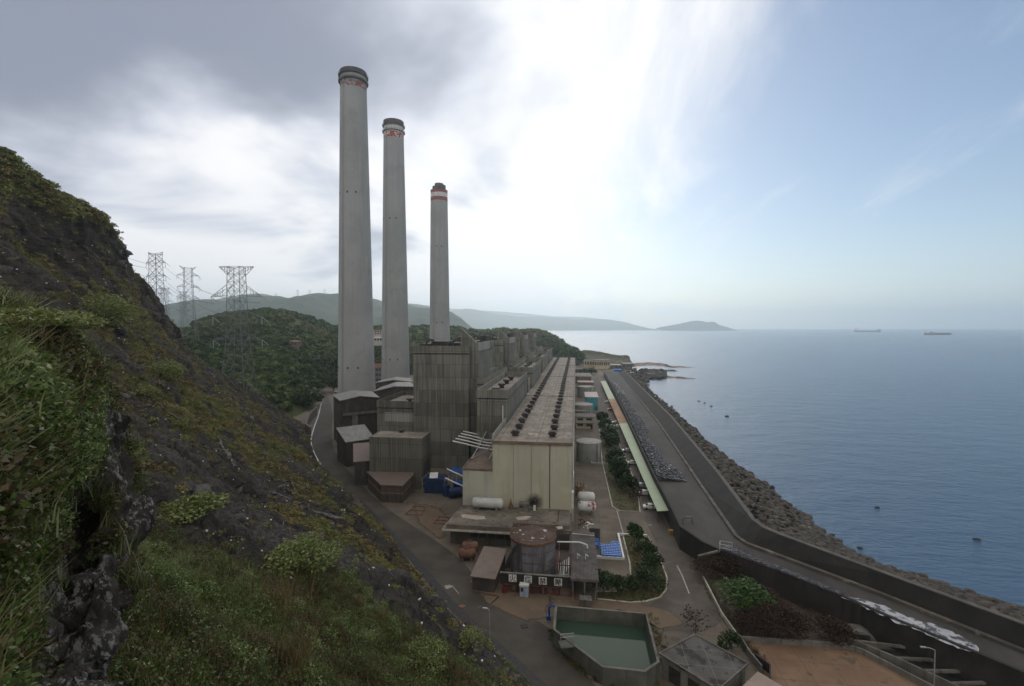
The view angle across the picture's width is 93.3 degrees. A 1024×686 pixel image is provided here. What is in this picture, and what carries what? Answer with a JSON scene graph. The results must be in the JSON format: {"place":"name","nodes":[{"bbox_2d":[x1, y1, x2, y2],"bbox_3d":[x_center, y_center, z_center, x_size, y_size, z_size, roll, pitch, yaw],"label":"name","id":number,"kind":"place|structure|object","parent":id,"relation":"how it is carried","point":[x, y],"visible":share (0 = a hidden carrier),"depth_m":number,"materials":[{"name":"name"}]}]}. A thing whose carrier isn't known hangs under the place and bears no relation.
{"place":"outdoors","nodes":[
{"label":"outdoors","id":0,"kind":"place"},
{"bbox_2d":[0,151,526,685],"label":"hillside","id":1,"kind":"structure","parent":0,"point":[160,445],"depth_m":93.14,"materials":[{"name":"soil"}]},
{"bbox_2d":[0,306,110,333],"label":"shrub","id":2,"kind":"object","parent":1,"relation":"on","point":[85,319],"visible":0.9,"depth_m":15.17,"materials":[{"name":"green plant"}]},
{"bbox_2d":[0,146,124,236],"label":"scrub","id":3,"kind":"object","parent":1,"relation":"on","point":[83,212],"visible":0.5,"depth_m":113.66,"materials":[{"name":"green plant"}]},
{"bbox_2d":[0,279,164,685],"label":"grass","id":4,"kind":"structure","parent":1,"relation":"on","point":[133,581],"depth_m":12.51,"materials":[{"name":"green plant"}]},
{"bbox_2d":[31,393,156,685],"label":"rock outcrop","id":5,"kind":"object","parent":1,"relation":"on","point":[91,631],"visible":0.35,"depth_m":16.21,"materials":[{"name":"grey stone"}]},
{"bbox_2d":[0,290,154,685],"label":"scrub","id":6,"kind":"object","parent":5,"relation":"on","point":[13,676],"visible":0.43,"depth_m":11.43,"materials":[{"name":"green plant"}]},
{"bbox_2d":[70,292,148,331],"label":"shrub","id":7,"kind":"object","parent":1,"relation":"on","point":[114,303],"visible":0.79,"depth_m":101.06,"materials":[{"name":"green plant"}]},
{"bbox_2d":[147,358,185,379],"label":"shrub","id":8,"kind":"object","parent":1,"relation":"on","point":[176,371],"visible":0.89,"depth_m":102.13,"materials":[{"name":"green plant"}]},
{"bbox_2d":[160,490,230,524],"bbox_3d":[-34.842,17.990,53.115,5.074,2.946,8.425,0,2,8],"label":"shrub","id":9,"kind":"object","parent":1,"relation":"on","point":[198,505],"visible":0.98,"depth_m":52.09,"materials":[{"name":"green plant"}]},
{"bbox_2d":[211,266,269,395],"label":"pylon","id":10,"kind":"object","parent":1,"relation":"on","point":[234,302],"visible":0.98,"depth_m":206.11,"materials":[{"name":"metal"}]},
{"bbox_2d":[0,210,516,683],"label":"loose stones","id":11,"kind":"object","parent":1,"relation":"on","point":[200,488],"visible":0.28,"depth_m":91.39,"materials":[{"name":"grey stone"}]},
{"bbox_2d":[0,147,523,685],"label":"scrub","id":12,"kind":"object","parent":1,"relation":"on","point":[266,435],"visible":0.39,"depth_m":103.33,"materials":[{"name":"green plant"}]},
{"bbox_2d":[241,555,328,630],"bbox_3d":[-19.879,21.698,41.351,8.235,3.758,8.869,2,2,40],"label":"dry grass clump","id":13,"kind":"object","parent":1,"relation":"on","point":[280,603],"visible":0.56,"depth_m":41.65,"materials":[{"name":"green plant"}]},
{"bbox_2d":[257,612,328,675],"bbox_3d":[-15.136,19.967,31.578,6.104,2.515,5.599,0,2,-12],"label":"dry grass clump","id":14,"kind":"object","parent":1,"relation":"on","point":[293,653],"visible":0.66,"depth_m":31.80,"materials":[{"name":"green plant"}]},
{"bbox_2d":[257,530,344,581],"bbox_3d":[-24.075,24.265,54.669,8.832,4.058,11.386,0,2,8],"label":"shrub","id":15,"kind":"object","parent":1,"relation":"on","point":[299,546],"visible":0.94,"depth_m":54.07,"materials":[{"name":"green plant"}]},
{"bbox_2d":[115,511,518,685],"bbox_3d":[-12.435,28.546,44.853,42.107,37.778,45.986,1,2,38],"label":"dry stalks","id":16,"kind":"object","parent":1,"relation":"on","point":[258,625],"visible":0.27,"depth_m":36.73,"materials":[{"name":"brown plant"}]},
{"bbox_2d":[109,516,535,685],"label":"grass","id":17,"kind":"structure","parent":1,"relation":"on","point":[259,574],"depth_m":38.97,"materials":[{"name":"green plant"}]},
{"bbox_2d":[403,631,447,683],"bbox_3d":[-9.007,32.367,49.522,5.922,2.738,5.817,2,3,43],"label":"shrub","id":18,"kind":"object","parent":1,"relation":"on","point":[423,654],"visible":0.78,"depth_m":49.58,"materials":[{"name":"green plant"}]},
{"bbox_2d":[457,625,486,651],"bbox_3d":[-5.369,38.953,63.559,4.022,2.412,4.857,0,2,8],"label":"shrub","id":19,"kind":"object","parent":1,"relation":"on","point":[465,640],"visible":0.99,"depth_m":63.36,"materials":[{"name":"green plant"}]},
{"bbox_2d":[164,293,471,328],"bbox_3d":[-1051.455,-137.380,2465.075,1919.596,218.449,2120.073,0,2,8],"label":"hill","id":20,"kind":"structure","parent":0,"point":[317,306],"depth_m":2166.18,"materials":[{"name":"green plant"}]},
{"bbox_2d":[186,318,577,416],"bbox_3d":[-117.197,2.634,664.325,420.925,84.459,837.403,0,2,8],"label":"hill","id":21,"kind":"structure","parent":0,"point":[297,410],"depth_m":499.06,"materials":[{"name":"green plant"}]},
{"bbox_2d":[146,252,170,314],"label":"pylon","id":22,"kind":"object","parent":21,"relation":"on","point":[158,272],"visible":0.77,"depth_m":320.73,"materials":[{"name":"metal"}]},
{"bbox_2d":[177,265,200,336],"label":"pylon","id":23,"kind":"object","parent":21,"relation":"on","point":[192,269],"visible":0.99,"depth_m":371.10,"materials":[{"name":"metal"}]},
{"bbox_2d":[179,307,584,410],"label":"woodland","id":24,"kind":"object","parent":21,"relation":"on","point":[316,356],"visible":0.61,"depth_m":417.77,"materials":[{"name":"green plant"}]},
{"bbox_2d":[367,472,413,502],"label":"brown building","id":25,"kind":"structure","parent":0,"point":[392,487],"depth_m":140.81,"materials":[{"name":"metal"}]},
{"bbox_2d":[377,391,413,431],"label":"conveyor house","id":26,"kind":"structure","parent":0,"point":[395,412],"depth_m":176.25,"materials":[{"name":"concrete"}]},
{"bbox_2d":[369,429,430,488],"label":"pump house","id":27,"kind":"structure","parent":0,"point":[401,450],"depth_m":150.07,"materials":[{"name":"concrete"}]},
{"bbox_2d":[316,387,594,685],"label":"road","id":28,"kind":"structure","parent":0,"point":[532,648],"depth_m":90.65,"materials":[{"name":"grey asphalt"}]},
{"bbox_2d":[413,329,526,467],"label":"boiler house","id":29,"kind":"structure","parent":0,"point":[461,384],"depth_m":170.60,"materials":[{"name":"concrete"}]},
{"bbox_2d":[442,505,571,549],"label":"annex building","id":30,"kind":"structure","parent":0,"point":[487,526],"depth_m":111.53,"materials":[{"name":"concrete"}]},
{"bbox_2d":[471,496,503,510],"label":"storage tank","id":31,"kind":"object","parent":30,"relation":"on","point":[478,503],"visible":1,"depth_m":118.64,"materials":[{"name":"white metal"}]},
{"bbox_2d":[473,328,540,391],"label":"boiler house","id":32,"kind":"structure","parent":0,"point":[504,350],"depth_m":251.19,"materials":[{"name":"concrete"}]},
{"bbox_2d":[0,0,1023,328],"label":"sky","id":33,"kind":"structure","parent":0,"point":[653,164],"materials":[{"name":"white"}]},
{"bbox_2d":[494,328,547,372],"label":"boiler house","id":34,"kind":"structure","parent":0,"point":[521,345],"depth_m":331.74,"materials":[{"name":"concrete"}]},
{"bbox_2d":[110,364,935,685],"bbox_3d":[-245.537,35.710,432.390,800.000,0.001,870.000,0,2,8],"label":"ground","id":35,"kind":"structure","parent":0,"point":[606,514],"depth_m":124.93,"materials":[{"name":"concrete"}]},
{"bbox_2d":[336,424,371,466],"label":"lean to","id":36,"kind":"object","parent":35,"relation":"on","point":[348,437],"visible":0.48,"depth_m":176.78,"materials":[{"name":"grey metal"}]},
{"bbox_2d":[332,390,379,441],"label":"dust collector shed","id":37,"kind":"structure","parent":35,"relation":"on","point":[353,407],"depth_m":205.63,"materials":[{"name":"concrete"}]},
{"bbox_2d":[338,66,374,392],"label":"chimney","id":38,"kind":"object","parent":35,"relation":"on","point":[356,367],"visible":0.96,"depth_m":285.32,"materials":[{"name":"concrete"}]},
{"bbox_2d":[353,442,369,485],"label":"shed","id":39,"kind":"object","parent":35,"relation":"on","point":[361,460],"visible":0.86,"depth_m":153.11,"materials":[{"name":"grey concrete"}]},
{"bbox_2d":[373,382,412,399],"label":"dust collector shed","id":40,"kind":"structure","parent":35,"relation":"on","point":[388,390],"depth_m":238.41,"materials":[{"name":"grey metal"}]},
{"bbox_2d":[381,118,409,379],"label":"chimney","id":41,"kind":"object","parent":35,"relation":"on","point":[395,347],"visible":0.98,"depth_m":370.52,"materials":[{"name":"concrete"}]},
{"bbox_2d":[312,409,546,685],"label":"ditch cover","id":42,"kind":"object","parent":35,"relation":"on","point":[464,617],"visible":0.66,"depth_m":88.91,"materials":[{"name":"concrete"}]},
{"bbox_2d":[413,502,447,537],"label":"yard stain","id":43,"kind":"object","parent":35,"relation":"on","point":[428,517],"visible":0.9,"depth_m":126.12,"materials":[{"name":"brown soil"}]},
{"bbox_2d":[430,183,449,342],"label":"chimney","id":44,"kind":"object","parent":35,"relation":"on","point":[439,298],"visible":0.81,"depth_m":458.66,"materials":[{"name":"concrete"}]},
{"bbox_2d":[422,467,462,497],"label":"blue machinery","id":45,"kind":"object","parent":35,"relation":"on","point":[436,482],"visible":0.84,"depth_m":145.11,"materials":[{"name":"paint"}]},
{"bbox_2d":[467,579,550,620],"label":"earth apron","id":46,"kind":"object","parent":35,"relation":"on","point":[532,606],"visible":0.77,"depth_m":87.34,"materials":[{"name":"brown soil"}]},
{"bbox_2d":[470,546,506,591],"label":"carport","id":47,"kind":"object","parent":46,"relation":"on","point":[489,566],"visible":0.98,"depth_m":93.69,"materials":[{"name":"grey metal"}]},
{"bbox_2d":[462,357,574,520],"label":"turbine hall","id":48,"kind":"structure","parent":35,"relation":"on","point":[532,457],"depth_m":122.25,"materials":[{"name":"concrete"}]},
{"bbox_2d":[445,431,492,486],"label":"pipe bundle","id":49,"kind":"object","parent":48,"relation":"on","point":[480,440],"visible":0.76,"depth_m":137.92,"materials":[{"name":"white paint"}]},
{"bbox_2d":[506,520,556,574],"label":"fuel tank","id":50,"kind":"object","parent":35,"relation":"on","point":[532,548],"visible":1,"depth_m":95.96,"materials":[{"name":"metal"}]},
{"bbox_2d":[500,571,570,596],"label":"sign wall","id":51,"kind":"structure","parent":35,"relation":"on","point":[549,584],"depth_m":90.17,"materials":[{"name":"concrete"}]},
{"bbox_2d":[557,541,587,575],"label":"pipe rack","id":52,"kind":"object","parent":35,"relation":"on","point":[559,564],"visible":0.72,"depth_m":95.17,"materials":[{"name":"grey metal"}]},
{"bbox_2d":[571,531,598,599],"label":"loading shed","id":53,"kind":"structure","parent":35,"relation":"on","point":[584,566],"depth_m":95.36,"materials":[{"name":"concrete"}]},
{"bbox_2d":[575,413,594,428],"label":"switch house","id":54,"kind":"structure","parent":35,"relation":"on","point":[584,420],"depth_m":237.58,"materials":[{"name":"concrete"}]},
{"bbox_2d":[577,500,595,515],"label":"pressure tank","id":55,"kind":"object","parent":35,"relation":"on","point":[586,506],"visible":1,"depth_m":128.11,"materials":[{"name":"metal"}]},
{"bbox_2d":[576,436,607,463],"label":"storage tank","id":56,"kind":"object","parent":35,"relation":"on","point":[588,450],"visible":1,"depth_m":177.40,"materials":[{"name":"grey metal"}]},
{"bbox_2d":[547,627,659,685],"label":"weeds","id":57,"kind":"object","parent":35,"relation":"on","point":[573,660],"visible":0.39,"depth_m":71.47,"materials":[{"name":"green plant"}]},
{"bbox_2d":[553,605,659,685],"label":"water basin","id":58,"kind":"object","parent":35,"relation":"on","point":[605,647],"visible":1,"depth_m":75.37,"materials":[{"name":"concrete"}]},
{"bbox_2d":[550,599,682,627],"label":"earth apron","id":59,"kind":"object","parent":35,"relation":"on","point":[666,619],"visible":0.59,"depth_m":85.75,"materials":[{"name":"brown soil"}]},
{"bbox_2d":[595,535,667,602],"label":"kerb","id":60,"kind":"structure","parent":35,"relation":"on","point":[661,595],"depth_m":90.08,"materials":[{"name":"grey concrete"}]},
{"bbox_2d":[605,374,681,548],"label":"retaining wall","id":61,"kind":"structure","parent":35,"relation":"on","point":[674,523],"depth_m":136.50,"materials":[{"name":"concrete"}]},
{"bbox_2d":[680,604,711,633],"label":"tree","id":62,"kind":"object","parent":35,"relation":"on","point":[693,618],"visible":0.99,"depth_m":78.83,"materials":[{"name":"brown plant"}]},
{"bbox_2d":[680,526,722,572],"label":"retaining wall","id":63,"kind":"structure","parent":35,"relation":"on","point":[693,546],"depth_m":104.01,"materials":[{"name":"concrete"}]},
{"bbox_2d":[659,633,748,685],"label":"concrete hut","id":64,"kind":"object","parent":35,"relation":"on","point":[694,659],"visible":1,"depth_m":67.30,"materials":[{"name":"concrete"}]},
{"bbox_2d":[717,629,744,650],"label":"bush","id":65,"kind":"object","parent":35,"relation":"on","point":[734,637],"visible":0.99,"depth_m":74.55,"materials":[{"name":"green plant"}]},
{"bbox_2d":[698,576,769,662],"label":"weeds","id":66,"kind":"object","parent":35,"relation":"on","point":[732,623],"visible":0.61,"depth_m":82.32,"materials":[{"name":"green plant"}]},
{"bbox_2d":[739,635,762,672],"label":"wall","id":67,"kind":"structure","parent":35,"relation":"on","point":[755,661],"depth_m":71.91,"materials":[{"name":"concrete"}]},
{"bbox_2d":[743,672,781,685],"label":"tan roof shed","id":68,"kind":"structure","parent":35,"relation":"on","point":[758,679],"depth_m":64.10,"materials":[{"name":"brown metal"}]},
{"bbox_2d":[747,600,809,640],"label":"shrub","id":69,"kind":"object","parent":35,"relation":"on","point":[773,618],"visible":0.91,"depth_m":77.34,"materials":[{"name":"brown plant"}]},
{"bbox_2d":[778,603,819,639],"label":"shrub","id":70,"kind":"object","parent":35,"relation":"on","point":[801,617],"visible":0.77,"depth_m":76.58,"materials":[{"name":"brown plant"}]},
{"bbox_2d":[746,642,919,685],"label":"paved yard","id":71,"kind":"structure","parent":35,"relation":"on","point":[793,665],"depth_m":70.70,"materials":[{"name":"brown concrete"}]},
{"bbox_2d":[742,636,933,685],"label":"wall","id":72,"kind":"structure","parent":35,"relation":"on","point":[879,660],"depth_m":75.00,"materials":[{"name":"concrete"}]},
{"bbox_2d":[722,550,1023,685],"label":"retaining wall","id":73,"kind":"structure","parent":35,"relation":"on","point":[973,665],"depth_m":75.73,"materials":[{"name":"concrete"}]},
{"bbox_2d":[848,637,985,685],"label":"drain channel","id":74,"kind":"object","parent":35,"relation":"on","point":[915,666],"visible":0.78,"depth_m":70.80,"materials":[{"name":"concrete"}]},
{"bbox_2d":[512,328,551,363],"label":"boiler house","id":75,"kind":"structure","parent":0,"point":[531,341],"depth_m":412.03,"materials":[{"name":"concrete"}]},
{"bbox_2d":[449,308,630,323],"bbox_3d":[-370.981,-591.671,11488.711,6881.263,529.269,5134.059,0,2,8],"label":"mountain","id":76,"kind":"structure","parent":0,"point":[517,314],"depth_m":10963.42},
{"bbox_2d":[450,309,659,330],"bbox_3d":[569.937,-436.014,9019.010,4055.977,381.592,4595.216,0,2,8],"label":"mountain","id":77,"kind":"structure","parent":0,"point":[475,319],"depth_m":8083.42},
{"bbox_2d":[581,350,631,363],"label":"headland","id":78,"kind":"structure","parent":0,"point":[613,358],"depth_m":682.89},
{"bbox_2d":[600,429,638,511],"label":"lawn","id":79,"kind":"structure","parent":0,"point":[628,507],"depth_m":145.86,"materials":[{"name":"green plant"}]},
{"bbox_2d":[599,423,618,443],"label":"tree","id":80,"kind":"object","parent":79,"relation":"on","point":[610,430],"visible":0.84,"depth_m":205.34,"materials":[{"name":"green plant"}]},
{"bbox_2d":[608,456,629,474],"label":"tree","id":81,"kind":"object","parent":79,"relation":"on","point":[615,462],"visible":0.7,"depth_m":155.83,"materials":[{"name":"green plant"}]},
{"bbox_2d":[616,473,639,490],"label":"tree","id":82,"kind":"object","parent":79,"relation":"on","point":[629,480],"visible":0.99,"depth_m":146.17,"materials":[{"name":"green plant"}]},
{"bbox_2d":[595,444,667,601],"bbox_3d":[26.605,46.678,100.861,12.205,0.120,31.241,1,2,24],"label":"lawn","id":83,"kind":"structure","parent":0,"point":[640,595],"depth_m":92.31,"materials":[{"name":"green plant"}]},
{"bbox_2d":[588,568,618,591],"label":"bush","id":84,"kind":"object","parent":83,"relation":"on","point":[603,576],"visible":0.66,"depth_m":89.92,"materials":[{"name":"green plant"}]},
{"bbox_2d":[626,522,643,549],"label":"tree","id":85,"kind":"object","parent":83,"relation":"on","point":[634,529],"visible":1,"depth_m":107.29,"materials":[{"name":"green plant"}]},
{"bbox_2d":[634,565,667,591],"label":"bush","id":86,"kind":"object","parent":83,"relation":"on","point":[644,575],"visible":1,"depth_m":91.48,"materials":[{"name":"green plant"}]},
{"bbox_2d":[640,551,664,568],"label":"bush","id":87,"kind":"object","parent":83,"relation":"on","point":[653,559],"visible":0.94,"depth_m":98.47,"materials":[{"name":"green plant"}]},
{"bbox_2d":[617,367,666,384],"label":"shore rocks","id":88,"kind":"object","parent":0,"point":[643,375],"visible":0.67,"depth_m":509.40,"materials":[{"name":"grey stone"}]},
{"bbox_2d":[592,378,722,631],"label":"yard road","id":89,"kind":"structure","parent":0,"point":[675,598],"depth_m":96.44,"materials":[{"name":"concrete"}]},
{"bbox_2d":[601,381,667,511],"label":"long shelter","id":90,"kind":"object","parent":89,"relation":"on","point":[657,499],"visible":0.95,"depth_m":177.41,"materials":[{"name":"metal"}]},
{"bbox_2d":[656,321,737,330],"bbox_3d":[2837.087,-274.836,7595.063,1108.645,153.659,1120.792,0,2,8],"label":"island","id":91,"kind":"structure","parent":0,"point":[699,326],"depth_m":7319.78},
{"bbox_2d":[672,415,757,514],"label":"rock slope","id":92,"kind":"structure","parent":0,"point":[753,511],"depth_m":127.95,"materials":[{"name":"grey stone"}]},
{"bbox_2d":[628,373,1023,620],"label":"armour rocks","id":93,"kind":"object","parent":92,"relation":"on","point":[784,513],"visible":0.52,"depth_m":133.92,"materials":[{"name":"grey stone"}]},
{"bbox_2d":[708,570,847,642],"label":"garden soil","id":94,"kind":"structure","parent":0,"point":[712,579],"depth_m":84.00,"materials":[{"name":"brown soil"}]},
{"bbox_2d":[689,551,730,577],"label":"shrub","id":95,"kind":"object","parent":94,"relation":"on","point":[705,565],"visible":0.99,"depth_m":96.26,"materials":[{"name":"brown plant"}]},
{"bbox_2d":[711,545,749,576],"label":"shrub","id":96,"kind":"object","parent":94,"relation":"on","point":[732,568],"visible":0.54,"depth_m":95.16,"materials":[{"name":"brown plant"}]},
{"bbox_2d":[714,574,777,610],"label":"shrub","id":97,"kind":"object","parent":94,"relation":"on","point":[743,593],"visible":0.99,"depth_m":82.98,"materials":[{"name":"green plant"}]},
{"bbox_2d":[729,604,775,638],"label":"shrub","id":98,"kind":"object","parent":94,"relation":"on","point":[748,619],"visible":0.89,"depth_m":78.94,"materials":[{"name":"brown plant"}]},
{"bbox_2d":[813,613,859,647],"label":"shrub","id":99,"kind":"object","parent":94,"relation":"on","point":[827,624],"visible":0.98,"depth_m":75.93,"materials":[{"name":"brown plant"}]},
{"bbox_2d":[844,623,875,641],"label":"concrete vault","id":100,"kind":"object","parent":94,"relation":"on","point":[862,633],"visible":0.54,"depth_m":76.94,"materials":[{"name":"concrete"}]},
{"bbox_2d":[548,329,1023,605],"bbox_3d":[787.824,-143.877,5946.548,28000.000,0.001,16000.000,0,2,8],"label":"sea","id":101,"kind":"structure","parent":0,"point":[916,436],"depth_m":260.14,"materials":[{"name":"liquid"}]},
{"bbox_2d":[603,372,1023,669],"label":"coast road","id":102,"kind":"structure","parent":0,"point":[690,498],"depth_m":109.17,"materials":[{"name":"grey asphalt"}]},
{"bbox_2d":[611,382,686,481],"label":"rubble","id":103,"kind":"object","parent":102,"relation":"on","point":[663,469],"visible":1,"depth_m":179.40,"materials":[{"name":"grey stone"}]},
{"bbox_2d":[722,546,843,595],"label":"kerb","id":104,"kind":"object","parent":102,"relation":"on","point":[820,585],"visible":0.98,"depth_m":89.64,"materials":[{"name":"grey concrete"}]},
{"bbox_2d":[620,370,1023,647],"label":"sea wall","id":105,"kind":"structure","parent":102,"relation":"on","point":[746,525],"depth_m":91.86,"materials":[{"name":"concrete"}]},
{"bbox_2d":[635,394,1023,653],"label":"kerb","id":106,"kind":"structure","parent":102,"relation":"on","point":[912,606],"depth_m":86.44,"materials":[{"name":"grey concrete"}]},
{"bbox_2d":[842,596,978,651],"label":"plastic sheet","id":107,"kind":"object","parent":102,"relation":"on","point":[941,631],"visible":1,"depth_m":73.12,"materials":[{"name":"white plastic"}]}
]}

